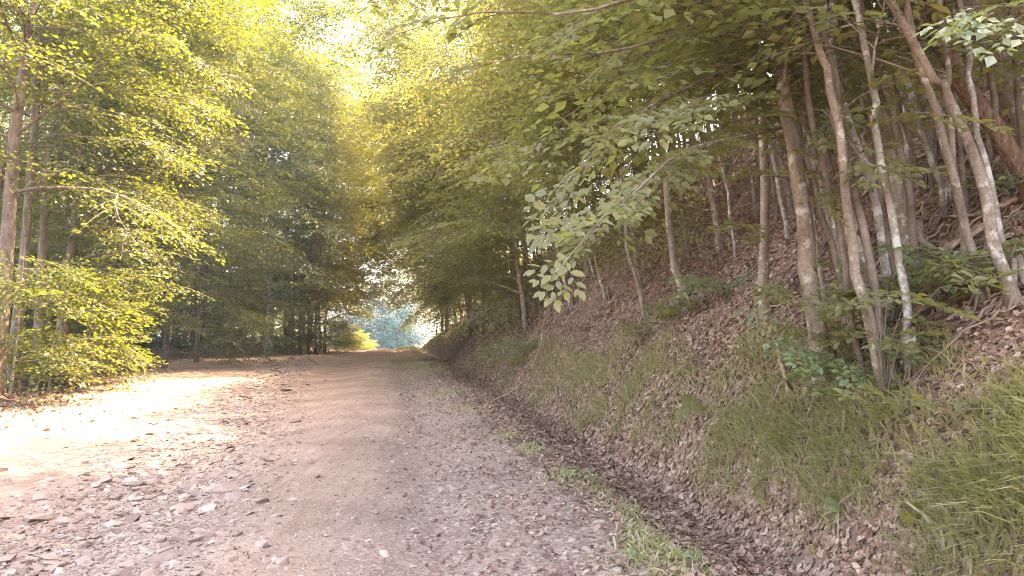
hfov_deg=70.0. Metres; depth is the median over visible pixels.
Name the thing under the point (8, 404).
verge leaves
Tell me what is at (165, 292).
forest tree
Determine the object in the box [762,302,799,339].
dead branch
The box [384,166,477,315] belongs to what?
roadside beech
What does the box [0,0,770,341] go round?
sky
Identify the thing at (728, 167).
sapling
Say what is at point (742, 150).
young beech
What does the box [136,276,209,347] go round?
shrub
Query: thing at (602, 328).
dead stick
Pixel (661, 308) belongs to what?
leafy shoot
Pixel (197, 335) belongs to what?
broadleaf tree
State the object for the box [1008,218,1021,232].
dead stick
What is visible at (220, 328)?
shrub
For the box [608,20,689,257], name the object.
sapling
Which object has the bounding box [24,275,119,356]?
shrub
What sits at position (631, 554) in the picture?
broad leaved plant
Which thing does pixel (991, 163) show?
dead stick
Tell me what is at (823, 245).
beech tree
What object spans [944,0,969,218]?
sapling
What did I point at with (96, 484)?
rock
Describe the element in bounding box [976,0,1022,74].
beech tree
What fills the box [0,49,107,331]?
forest tree
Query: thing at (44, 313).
shrub
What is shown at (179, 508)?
rock
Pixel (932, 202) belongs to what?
dead stick
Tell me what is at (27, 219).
broadleaf tree
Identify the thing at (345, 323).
thicket tree
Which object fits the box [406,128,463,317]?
arching tree
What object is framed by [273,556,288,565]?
rock
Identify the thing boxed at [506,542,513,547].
rock
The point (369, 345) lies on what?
bush
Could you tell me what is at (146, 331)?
shrub
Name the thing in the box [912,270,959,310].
dead stick
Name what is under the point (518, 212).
roadside beech
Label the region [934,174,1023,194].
leafy shoot
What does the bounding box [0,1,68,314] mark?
forest tree
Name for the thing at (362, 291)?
arching tree
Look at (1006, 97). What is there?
beech tree
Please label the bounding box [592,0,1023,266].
beech tree
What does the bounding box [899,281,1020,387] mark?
dead stick
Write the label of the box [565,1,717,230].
sapling
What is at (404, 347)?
dry grass
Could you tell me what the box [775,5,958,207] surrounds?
young beech
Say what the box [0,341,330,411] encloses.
forest floor
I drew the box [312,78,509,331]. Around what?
roadside beech
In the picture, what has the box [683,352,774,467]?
dead stick
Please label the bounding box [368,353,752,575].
berm grass
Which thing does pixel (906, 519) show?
broad leaved plant
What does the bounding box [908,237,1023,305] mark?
leafy shoot
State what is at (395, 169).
arching tree
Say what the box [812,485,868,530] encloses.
dead branch
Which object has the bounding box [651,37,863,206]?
young beech
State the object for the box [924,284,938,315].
dead stick
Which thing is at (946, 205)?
dead stick
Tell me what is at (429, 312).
roadside beech
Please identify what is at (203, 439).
rock
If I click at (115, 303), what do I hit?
shrub
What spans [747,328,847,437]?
dead stick
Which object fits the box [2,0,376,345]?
arching tree
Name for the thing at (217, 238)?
broadleaf tree
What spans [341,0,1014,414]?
beech tree
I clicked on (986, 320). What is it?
dead stick
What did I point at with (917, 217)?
dead stick
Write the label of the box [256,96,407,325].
arching tree
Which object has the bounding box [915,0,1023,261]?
young beech
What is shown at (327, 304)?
thicket tree
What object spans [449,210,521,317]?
roadside tree
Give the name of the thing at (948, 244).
dead stick
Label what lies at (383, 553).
rock
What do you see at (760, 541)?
pale ditch leaves
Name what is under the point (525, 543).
road leaves
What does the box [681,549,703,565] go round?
broad leaved plant
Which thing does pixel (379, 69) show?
roadside beech
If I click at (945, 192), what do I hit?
young beech
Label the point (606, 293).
beech tree
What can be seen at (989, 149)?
young beech
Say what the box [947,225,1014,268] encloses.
dead stick
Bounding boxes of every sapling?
[489,180,553,291]
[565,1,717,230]
[588,72,645,256]
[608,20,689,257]
[712,50,777,218]
[716,91,729,170]
[754,100,759,197]
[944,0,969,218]
[1007,0,1023,153]
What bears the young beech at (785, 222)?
on the hillside
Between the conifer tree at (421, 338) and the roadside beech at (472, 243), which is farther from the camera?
the conifer tree at (421, 338)
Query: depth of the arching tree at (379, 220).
55.60 m
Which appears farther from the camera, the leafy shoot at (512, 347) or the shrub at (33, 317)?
the shrub at (33, 317)
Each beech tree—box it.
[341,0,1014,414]
[424,16,617,313]
[428,173,528,322]
[429,0,659,323]
[433,143,571,305]
[437,0,681,305]
[458,0,713,306]
[468,0,900,383]
[511,0,1023,315]
[530,0,1003,377]
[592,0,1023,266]
[592,1,794,212]
[610,0,1023,262]
[611,1,828,253]
[678,64,717,195]
[686,0,1023,401]
[755,0,1023,168]
[804,33,848,274]
[901,3,960,127]
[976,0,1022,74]
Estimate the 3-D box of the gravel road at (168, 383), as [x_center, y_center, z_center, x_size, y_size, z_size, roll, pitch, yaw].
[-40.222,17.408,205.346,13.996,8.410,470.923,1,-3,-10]
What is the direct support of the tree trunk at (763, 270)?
on the hillside
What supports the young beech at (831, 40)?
on the hillside
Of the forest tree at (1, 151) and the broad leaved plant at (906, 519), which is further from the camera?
the forest tree at (1, 151)
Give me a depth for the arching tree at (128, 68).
20.71 m
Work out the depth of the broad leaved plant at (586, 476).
7.42 m
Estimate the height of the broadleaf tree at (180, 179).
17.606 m
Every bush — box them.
[331,318,367,348]
[349,330,379,349]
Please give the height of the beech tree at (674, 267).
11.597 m
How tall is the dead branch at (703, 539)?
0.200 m
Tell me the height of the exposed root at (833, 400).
0.600 m
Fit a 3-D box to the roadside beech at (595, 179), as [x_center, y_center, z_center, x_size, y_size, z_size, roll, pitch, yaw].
[2.341,-6.164,19.801,6.675,10.534,7.571,2,-4,-31]
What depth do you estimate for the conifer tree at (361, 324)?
138.76 m
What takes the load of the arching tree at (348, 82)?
on the forest floor
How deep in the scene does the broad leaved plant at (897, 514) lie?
4.67 m
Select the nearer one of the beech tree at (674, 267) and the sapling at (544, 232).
the beech tree at (674, 267)
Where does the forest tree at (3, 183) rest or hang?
on the forest floor
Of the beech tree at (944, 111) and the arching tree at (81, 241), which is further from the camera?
the arching tree at (81, 241)
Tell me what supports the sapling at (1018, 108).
on the hillside
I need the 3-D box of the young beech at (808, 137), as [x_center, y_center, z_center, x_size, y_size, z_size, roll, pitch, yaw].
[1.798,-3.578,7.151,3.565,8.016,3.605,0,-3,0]
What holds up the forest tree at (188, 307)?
on the forest floor
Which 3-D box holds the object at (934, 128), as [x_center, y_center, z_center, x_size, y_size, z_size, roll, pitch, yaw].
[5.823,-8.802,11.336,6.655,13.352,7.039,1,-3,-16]
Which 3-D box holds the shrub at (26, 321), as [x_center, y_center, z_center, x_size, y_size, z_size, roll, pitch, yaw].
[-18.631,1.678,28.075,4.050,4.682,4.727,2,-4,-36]
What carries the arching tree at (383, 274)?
on the hillside
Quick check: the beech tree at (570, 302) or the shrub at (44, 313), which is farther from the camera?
the shrub at (44, 313)
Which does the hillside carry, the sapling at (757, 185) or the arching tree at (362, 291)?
the sapling at (757, 185)
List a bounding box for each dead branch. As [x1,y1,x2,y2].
[231,544,256,560]
[679,522,735,541]
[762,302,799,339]
[774,343,791,398]
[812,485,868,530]
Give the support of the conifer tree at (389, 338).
on the forest floor
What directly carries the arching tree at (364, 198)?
on the forest floor
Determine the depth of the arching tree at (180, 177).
39.04 m
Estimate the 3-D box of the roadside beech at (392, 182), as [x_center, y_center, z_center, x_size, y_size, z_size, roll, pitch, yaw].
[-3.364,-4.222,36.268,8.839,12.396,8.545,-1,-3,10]
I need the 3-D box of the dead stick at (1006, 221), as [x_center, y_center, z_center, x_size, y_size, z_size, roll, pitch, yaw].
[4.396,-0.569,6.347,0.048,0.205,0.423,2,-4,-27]
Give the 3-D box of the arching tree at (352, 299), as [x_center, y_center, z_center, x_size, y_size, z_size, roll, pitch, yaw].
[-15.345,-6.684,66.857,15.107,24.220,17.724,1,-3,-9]
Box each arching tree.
[0,0,256,330]
[0,0,265,346]
[0,0,279,263]
[0,0,308,330]
[0,0,314,339]
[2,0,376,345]
[4,14,265,334]
[23,0,434,347]
[131,19,336,343]
[188,12,381,343]
[247,59,391,335]
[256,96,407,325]
[282,75,405,341]
[312,173,406,339]
[322,0,578,324]
[328,160,456,332]
[333,0,541,318]
[343,89,463,332]
[361,32,519,314]
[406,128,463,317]
[413,0,629,229]
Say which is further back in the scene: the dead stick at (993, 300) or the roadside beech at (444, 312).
the roadside beech at (444, 312)
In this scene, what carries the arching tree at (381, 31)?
on the hillside
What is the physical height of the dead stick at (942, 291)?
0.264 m
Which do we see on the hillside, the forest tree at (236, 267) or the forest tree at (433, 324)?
the forest tree at (433, 324)
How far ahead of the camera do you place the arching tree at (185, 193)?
28.14 m
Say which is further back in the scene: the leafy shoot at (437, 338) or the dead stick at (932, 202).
the leafy shoot at (437, 338)
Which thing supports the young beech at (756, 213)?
on the hillside
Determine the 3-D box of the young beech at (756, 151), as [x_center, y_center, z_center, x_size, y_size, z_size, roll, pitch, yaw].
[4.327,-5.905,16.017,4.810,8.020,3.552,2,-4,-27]
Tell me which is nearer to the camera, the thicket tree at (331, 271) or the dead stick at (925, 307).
the dead stick at (925, 307)
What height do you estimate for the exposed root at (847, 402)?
0.349 m
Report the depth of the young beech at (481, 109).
20.66 m
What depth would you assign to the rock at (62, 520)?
6.34 m
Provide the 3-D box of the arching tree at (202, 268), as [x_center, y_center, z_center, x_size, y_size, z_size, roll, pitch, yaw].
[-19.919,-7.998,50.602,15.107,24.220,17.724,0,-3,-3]
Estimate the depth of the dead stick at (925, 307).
6.10 m
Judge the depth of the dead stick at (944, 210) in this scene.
7.43 m
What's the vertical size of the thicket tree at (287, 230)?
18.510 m
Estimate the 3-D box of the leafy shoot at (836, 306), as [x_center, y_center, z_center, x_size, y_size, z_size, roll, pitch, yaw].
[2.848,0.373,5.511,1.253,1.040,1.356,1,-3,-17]
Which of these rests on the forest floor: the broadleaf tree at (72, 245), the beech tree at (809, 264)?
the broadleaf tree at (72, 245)
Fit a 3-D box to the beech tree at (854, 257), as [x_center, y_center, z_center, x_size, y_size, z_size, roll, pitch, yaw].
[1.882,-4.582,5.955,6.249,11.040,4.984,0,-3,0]
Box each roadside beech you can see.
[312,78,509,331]
[332,99,498,298]
[351,102,553,326]
[352,144,547,352]
[357,42,556,315]
[360,100,526,326]
[361,19,554,357]
[361,66,510,324]
[373,114,521,312]
[379,155,475,310]
[382,213,462,331]
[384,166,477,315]
[384,214,456,332]
[414,76,554,333]
[426,75,554,324]
[428,0,587,291]
[442,4,683,274]
[470,5,707,280]
[475,19,745,244]
[480,0,674,299]
[521,0,757,285]
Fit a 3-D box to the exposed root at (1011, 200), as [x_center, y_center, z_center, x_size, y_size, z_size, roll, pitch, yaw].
[4.391,-0.726,6.906,0.194,0.213,0.646,2,-4,-33]
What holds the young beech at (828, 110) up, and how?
on the hillside
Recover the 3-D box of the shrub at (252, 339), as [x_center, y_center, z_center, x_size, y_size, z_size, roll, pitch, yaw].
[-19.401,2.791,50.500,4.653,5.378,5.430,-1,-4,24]
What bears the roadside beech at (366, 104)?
on the hillside
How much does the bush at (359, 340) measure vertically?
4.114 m
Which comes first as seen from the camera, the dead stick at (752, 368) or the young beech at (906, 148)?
the dead stick at (752, 368)
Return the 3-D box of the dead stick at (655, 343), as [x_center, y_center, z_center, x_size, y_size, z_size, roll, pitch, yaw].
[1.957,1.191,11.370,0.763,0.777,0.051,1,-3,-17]
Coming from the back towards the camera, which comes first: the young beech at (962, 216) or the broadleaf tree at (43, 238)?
the broadleaf tree at (43, 238)
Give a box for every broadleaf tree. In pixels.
[0,0,224,388]
[0,0,224,391]
[0,0,244,387]
[0,0,257,379]
[2,0,264,372]
[11,3,230,383]
[13,0,252,373]
[60,0,324,367]
[127,5,346,364]
[146,58,345,357]
[196,0,364,354]
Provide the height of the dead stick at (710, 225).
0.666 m
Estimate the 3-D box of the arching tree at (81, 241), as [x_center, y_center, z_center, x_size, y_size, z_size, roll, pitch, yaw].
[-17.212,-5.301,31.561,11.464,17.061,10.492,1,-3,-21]
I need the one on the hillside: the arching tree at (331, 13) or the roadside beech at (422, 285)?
the roadside beech at (422, 285)
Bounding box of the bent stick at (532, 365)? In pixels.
[493,283,548,400]
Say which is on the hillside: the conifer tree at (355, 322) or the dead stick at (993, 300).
the dead stick at (993, 300)
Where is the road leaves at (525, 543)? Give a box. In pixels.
[0,357,741,575]
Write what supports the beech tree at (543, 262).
on the hillside
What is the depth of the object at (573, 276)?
30.84 m
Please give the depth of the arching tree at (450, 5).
40.35 m
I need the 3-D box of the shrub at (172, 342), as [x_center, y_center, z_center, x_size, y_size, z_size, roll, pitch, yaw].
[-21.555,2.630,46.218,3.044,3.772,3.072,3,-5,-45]
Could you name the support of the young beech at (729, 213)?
on the hillside
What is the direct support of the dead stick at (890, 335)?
on the hillside
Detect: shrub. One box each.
[0,237,149,409]
[7,253,168,392]
[8,263,69,362]
[9,261,80,366]
[9,297,50,346]
[10,267,108,360]
[20,263,179,386]
[23,275,104,342]
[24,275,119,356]
[117,300,171,346]
[130,290,163,346]
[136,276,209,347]
[146,303,191,347]
[185,300,247,349]
[188,302,245,342]
[200,297,255,344]
[201,292,264,347]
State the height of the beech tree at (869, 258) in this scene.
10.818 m
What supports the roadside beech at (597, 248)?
on the hillside
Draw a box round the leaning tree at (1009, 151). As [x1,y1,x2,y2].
[687,0,1023,202]
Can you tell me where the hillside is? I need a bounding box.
[415,0,1023,567]
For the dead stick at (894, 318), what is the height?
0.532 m
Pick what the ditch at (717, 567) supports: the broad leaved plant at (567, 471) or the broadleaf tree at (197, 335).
the broad leaved plant at (567, 471)
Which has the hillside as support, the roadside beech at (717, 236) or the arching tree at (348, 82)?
the roadside beech at (717, 236)
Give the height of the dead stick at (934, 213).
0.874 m
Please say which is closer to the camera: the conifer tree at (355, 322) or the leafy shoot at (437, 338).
the leafy shoot at (437, 338)
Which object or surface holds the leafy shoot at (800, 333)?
on the hillside
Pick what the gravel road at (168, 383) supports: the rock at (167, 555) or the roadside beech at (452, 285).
the rock at (167, 555)
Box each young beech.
[444,1,594,277]
[503,0,868,360]
[575,0,853,324]
[621,0,888,334]
[621,1,834,274]
[623,0,867,381]
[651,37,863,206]
[658,1,894,274]
[662,81,692,245]
[663,31,874,300]
[664,39,759,167]
[682,0,992,310]
[687,8,736,256]
[709,0,830,123]
[711,137,725,179]
[718,0,923,292]
[718,88,745,156]
[735,91,759,219]
[755,0,998,160]
[767,125,789,238]
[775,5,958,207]
[783,11,862,277]
[810,0,1017,195]
[827,1,909,160]
[828,0,902,325]
[843,30,877,220]
[846,0,942,166]
[871,21,933,196]
[874,36,891,132]
[882,0,1023,218]
[897,0,974,115]
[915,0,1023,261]
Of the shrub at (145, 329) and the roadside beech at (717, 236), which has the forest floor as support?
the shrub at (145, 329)
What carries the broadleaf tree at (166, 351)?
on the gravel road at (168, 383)
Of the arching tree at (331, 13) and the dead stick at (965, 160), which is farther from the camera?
the arching tree at (331, 13)
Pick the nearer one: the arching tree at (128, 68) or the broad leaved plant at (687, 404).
the broad leaved plant at (687, 404)
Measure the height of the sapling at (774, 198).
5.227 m
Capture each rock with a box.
[32,492,51,500]
[54,516,74,524]
[91,482,100,487]
[104,519,122,526]
[120,481,142,485]
[146,549,185,563]
[168,503,193,513]
[196,438,207,441]
[203,481,240,493]
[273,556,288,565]
[379,550,389,556]
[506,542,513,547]
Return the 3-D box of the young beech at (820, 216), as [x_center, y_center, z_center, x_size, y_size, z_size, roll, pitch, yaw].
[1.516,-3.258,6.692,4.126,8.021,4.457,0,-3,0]
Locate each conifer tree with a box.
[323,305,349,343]
[334,302,368,346]
[350,289,387,347]
[356,263,413,348]
[371,289,420,347]
[390,294,430,347]
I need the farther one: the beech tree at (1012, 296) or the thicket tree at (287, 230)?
the thicket tree at (287, 230)
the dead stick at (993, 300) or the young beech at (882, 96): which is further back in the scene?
the young beech at (882, 96)
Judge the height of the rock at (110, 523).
0.053 m
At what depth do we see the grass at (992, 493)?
5.38 m
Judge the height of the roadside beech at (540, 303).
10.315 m
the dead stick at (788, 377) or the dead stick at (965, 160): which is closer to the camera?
the dead stick at (788, 377)
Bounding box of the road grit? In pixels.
[0,394,689,575]
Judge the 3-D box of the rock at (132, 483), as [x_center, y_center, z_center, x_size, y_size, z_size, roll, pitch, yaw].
[-4.116,2.121,7.898,0.223,0.052,0.155,0,-3,8]
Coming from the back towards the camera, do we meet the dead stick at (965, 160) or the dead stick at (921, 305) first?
the dead stick at (965, 160)
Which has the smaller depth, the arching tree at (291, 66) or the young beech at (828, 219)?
the young beech at (828, 219)
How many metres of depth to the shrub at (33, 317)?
23.31 m
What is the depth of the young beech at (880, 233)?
6.49 m
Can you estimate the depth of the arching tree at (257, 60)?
33.56 m
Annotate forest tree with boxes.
[0,0,86,233]
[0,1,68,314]
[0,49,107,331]
[0,87,54,307]
[0,94,87,327]
[1,5,84,325]
[130,202,215,336]
[135,174,204,335]
[144,85,264,345]
[164,206,215,338]
[170,102,287,342]
[211,136,299,337]
[421,269,444,340]
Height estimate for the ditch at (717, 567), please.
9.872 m
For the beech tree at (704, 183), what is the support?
on the hillside
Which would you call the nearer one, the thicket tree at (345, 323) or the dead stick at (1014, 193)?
the dead stick at (1014, 193)
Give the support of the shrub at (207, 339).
on the forest floor
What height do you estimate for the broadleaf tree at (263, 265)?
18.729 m
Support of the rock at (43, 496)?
on the gravel road at (168, 383)
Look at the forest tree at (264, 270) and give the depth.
56.53 m
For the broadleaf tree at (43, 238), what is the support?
on the forest floor
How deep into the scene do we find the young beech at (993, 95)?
7.02 m
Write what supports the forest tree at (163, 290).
on the forest floor
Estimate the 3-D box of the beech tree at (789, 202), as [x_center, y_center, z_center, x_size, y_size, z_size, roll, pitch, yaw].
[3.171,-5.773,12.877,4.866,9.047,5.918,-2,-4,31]
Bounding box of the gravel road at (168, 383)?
[0,348,649,575]
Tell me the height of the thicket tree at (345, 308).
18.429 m
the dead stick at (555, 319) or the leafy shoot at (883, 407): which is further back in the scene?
the dead stick at (555, 319)
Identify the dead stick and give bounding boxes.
[523,320,550,349]
[540,305,567,338]
[556,301,585,334]
[580,312,621,355]
[617,339,658,387]
[640,354,702,438]
[674,342,708,392]
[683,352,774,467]
[688,216,727,243]
[731,328,800,404]
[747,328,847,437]
[765,332,831,406]
[815,301,936,413]
[848,304,925,378]
[863,304,914,350]
[866,278,958,363]
[881,224,977,305]
[893,223,944,275]
[894,307,993,398]
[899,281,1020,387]
[908,304,1016,387]
[912,230,973,284]
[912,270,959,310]
[915,170,971,218]
[916,215,935,223]
[917,198,953,232]
[920,204,926,222]
[924,199,953,237]
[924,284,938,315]
[925,156,967,201]
[925,202,953,233]
[930,284,946,314]
[934,179,1005,237]
[937,278,970,310]
[939,222,982,259]
[940,198,1009,255]
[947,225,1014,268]
[962,222,1011,294]
[965,162,992,199]
[969,158,1000,210]
[972,295,1000,320]
[983,291,1001,305]
[1002,191,1018,215]
[1002,203,1023,222]
[1002,210,1023,228]
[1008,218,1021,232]
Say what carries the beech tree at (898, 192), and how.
on the hillside
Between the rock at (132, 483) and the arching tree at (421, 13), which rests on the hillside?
the arching tree at (421, 13)
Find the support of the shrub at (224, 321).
on the forest floor
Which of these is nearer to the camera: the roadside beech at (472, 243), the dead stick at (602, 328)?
the dead stick at (602, 328)
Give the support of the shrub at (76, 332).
on the forest floor
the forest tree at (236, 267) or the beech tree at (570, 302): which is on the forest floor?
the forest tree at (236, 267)
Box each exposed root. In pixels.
[799,364,837,423]
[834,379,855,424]
[913,224,983,303]
[946,196,1017,225]
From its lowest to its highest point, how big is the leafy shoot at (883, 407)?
0.293 m
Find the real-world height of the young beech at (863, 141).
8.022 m
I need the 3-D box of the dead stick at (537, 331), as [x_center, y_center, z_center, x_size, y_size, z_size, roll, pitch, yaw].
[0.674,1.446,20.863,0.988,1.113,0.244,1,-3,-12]
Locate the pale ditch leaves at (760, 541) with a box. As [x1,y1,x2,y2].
[427,301,1023,575]
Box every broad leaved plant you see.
[562,465,581,480]
[584,469,600,480]
[625,547,645,563]
[676,394,705,426]
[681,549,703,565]
[824,494,846,537]
[893,493,903,527]
[900,498,925,527]
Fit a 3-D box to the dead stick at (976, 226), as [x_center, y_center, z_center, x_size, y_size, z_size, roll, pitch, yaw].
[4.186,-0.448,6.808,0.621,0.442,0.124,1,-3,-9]
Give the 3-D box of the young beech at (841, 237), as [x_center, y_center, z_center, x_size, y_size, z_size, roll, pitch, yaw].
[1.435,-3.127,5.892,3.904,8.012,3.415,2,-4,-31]
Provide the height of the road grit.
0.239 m
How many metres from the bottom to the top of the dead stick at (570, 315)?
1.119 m
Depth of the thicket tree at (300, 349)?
48.49 m
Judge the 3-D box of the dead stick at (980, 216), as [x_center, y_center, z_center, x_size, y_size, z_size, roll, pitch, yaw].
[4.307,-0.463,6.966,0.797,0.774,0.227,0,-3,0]
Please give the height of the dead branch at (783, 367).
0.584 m
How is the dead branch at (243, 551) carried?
on the gravel road at (168, 383)
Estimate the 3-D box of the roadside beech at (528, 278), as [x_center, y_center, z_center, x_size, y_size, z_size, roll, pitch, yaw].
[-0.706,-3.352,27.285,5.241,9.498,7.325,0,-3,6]
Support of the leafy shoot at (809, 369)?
on the hillside
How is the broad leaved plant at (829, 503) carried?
on the hillside
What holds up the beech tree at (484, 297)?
on the hillside
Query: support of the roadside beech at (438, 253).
on the hillside
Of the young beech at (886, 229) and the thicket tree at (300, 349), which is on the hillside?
the young beech at (886, 229)
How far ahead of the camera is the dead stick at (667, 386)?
9.17 m
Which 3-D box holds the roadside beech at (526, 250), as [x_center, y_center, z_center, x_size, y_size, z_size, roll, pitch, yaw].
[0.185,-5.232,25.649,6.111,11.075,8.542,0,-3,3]
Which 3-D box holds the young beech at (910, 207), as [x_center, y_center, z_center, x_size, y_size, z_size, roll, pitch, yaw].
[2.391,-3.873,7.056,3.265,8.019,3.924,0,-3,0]
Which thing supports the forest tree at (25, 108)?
on the forest floor
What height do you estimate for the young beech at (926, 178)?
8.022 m
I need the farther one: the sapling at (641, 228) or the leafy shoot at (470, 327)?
the leafy shoot at (470, 327)
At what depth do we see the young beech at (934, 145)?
8.66 m
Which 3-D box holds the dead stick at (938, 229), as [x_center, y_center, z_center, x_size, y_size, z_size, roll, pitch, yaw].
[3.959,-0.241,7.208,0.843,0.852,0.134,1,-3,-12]
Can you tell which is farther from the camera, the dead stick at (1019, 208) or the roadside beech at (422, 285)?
the roadside beech at (422, 285)
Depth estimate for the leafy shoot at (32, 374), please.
19.57 m
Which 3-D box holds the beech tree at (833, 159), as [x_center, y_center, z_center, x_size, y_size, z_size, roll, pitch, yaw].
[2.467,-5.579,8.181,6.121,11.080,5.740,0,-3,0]
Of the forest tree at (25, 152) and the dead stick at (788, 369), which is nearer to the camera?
the dead stick at (788, 369)
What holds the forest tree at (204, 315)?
on the forest floor
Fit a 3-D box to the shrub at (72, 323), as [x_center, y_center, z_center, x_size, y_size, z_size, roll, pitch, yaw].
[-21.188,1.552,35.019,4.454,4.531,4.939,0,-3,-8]
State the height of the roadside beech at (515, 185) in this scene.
9.545 m
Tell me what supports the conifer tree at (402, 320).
on the hillside
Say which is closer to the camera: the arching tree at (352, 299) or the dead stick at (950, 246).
the dead stick at (950, 246)
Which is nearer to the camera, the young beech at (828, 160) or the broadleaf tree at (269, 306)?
the young beech at (828, 160)
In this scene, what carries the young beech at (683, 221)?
on the hillside
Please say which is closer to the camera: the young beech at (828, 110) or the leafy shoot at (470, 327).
the young beech at (828, 110)
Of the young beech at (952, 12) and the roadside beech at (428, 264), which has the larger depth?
the roadside beech at (428, 264)
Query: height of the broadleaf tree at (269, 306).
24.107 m
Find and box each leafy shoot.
[20,365,58,384]
[428,333,459,347]
[446,316,484,337]
[492,336,536,356]
[612,320,656,345]
[638,296,706,324]
[667,271,749,301]
[753,283,886,380]
[762,332,924,398]
[799,267,1023,400]
[832,381,993,423]
[873,243,1023,302]
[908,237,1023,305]
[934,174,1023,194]
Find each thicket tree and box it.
[237,88,337,353]
[250,66,347,354]
[252,47,364,353]
[274,87,364,354]
[278,80,367,352]
[280,65,370,353]
[289,119,373,352]
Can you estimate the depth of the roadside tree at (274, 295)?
56.94 m
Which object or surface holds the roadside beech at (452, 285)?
on the hillside
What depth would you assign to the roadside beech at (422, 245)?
49.32 m
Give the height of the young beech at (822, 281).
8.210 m
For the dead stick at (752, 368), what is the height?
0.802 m
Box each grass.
[312,321,457,350]
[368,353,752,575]
[456,267,1023,575]
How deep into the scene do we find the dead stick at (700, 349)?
9.31 m
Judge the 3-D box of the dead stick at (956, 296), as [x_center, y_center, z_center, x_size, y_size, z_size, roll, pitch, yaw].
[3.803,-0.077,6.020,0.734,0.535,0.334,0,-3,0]
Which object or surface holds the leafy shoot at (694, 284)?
on the hillside
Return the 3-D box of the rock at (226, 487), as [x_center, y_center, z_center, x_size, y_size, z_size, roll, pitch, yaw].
[-2.968,2.071,7.477,0.367,0.161,0.264,0,-3,0]
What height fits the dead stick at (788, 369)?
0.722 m
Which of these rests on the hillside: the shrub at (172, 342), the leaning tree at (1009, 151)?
the leaning tree at (1009, 151)
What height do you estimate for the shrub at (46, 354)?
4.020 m
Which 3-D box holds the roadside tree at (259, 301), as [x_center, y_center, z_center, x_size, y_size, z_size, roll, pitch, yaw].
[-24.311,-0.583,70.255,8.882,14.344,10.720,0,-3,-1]
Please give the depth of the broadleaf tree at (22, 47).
16.88 m
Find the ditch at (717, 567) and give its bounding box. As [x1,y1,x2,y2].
[409,336,1023,575]
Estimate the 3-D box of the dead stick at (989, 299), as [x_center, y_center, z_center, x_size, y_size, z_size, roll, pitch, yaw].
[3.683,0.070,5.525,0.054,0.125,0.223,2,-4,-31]
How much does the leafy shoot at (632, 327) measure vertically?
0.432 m
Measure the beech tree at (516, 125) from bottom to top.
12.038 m
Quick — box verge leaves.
[0,343,347,438]
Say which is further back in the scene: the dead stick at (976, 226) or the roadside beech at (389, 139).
the roadside beech at (389, 139)
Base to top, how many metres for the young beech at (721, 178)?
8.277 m
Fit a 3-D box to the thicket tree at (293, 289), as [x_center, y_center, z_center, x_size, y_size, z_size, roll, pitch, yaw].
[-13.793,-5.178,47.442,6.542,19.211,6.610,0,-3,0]
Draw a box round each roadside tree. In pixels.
[206,203,324,343]
[212,227,277,342]
[233,211,314,340]
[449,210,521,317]
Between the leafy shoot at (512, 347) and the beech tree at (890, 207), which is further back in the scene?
the leafy shoot at (512, 347)

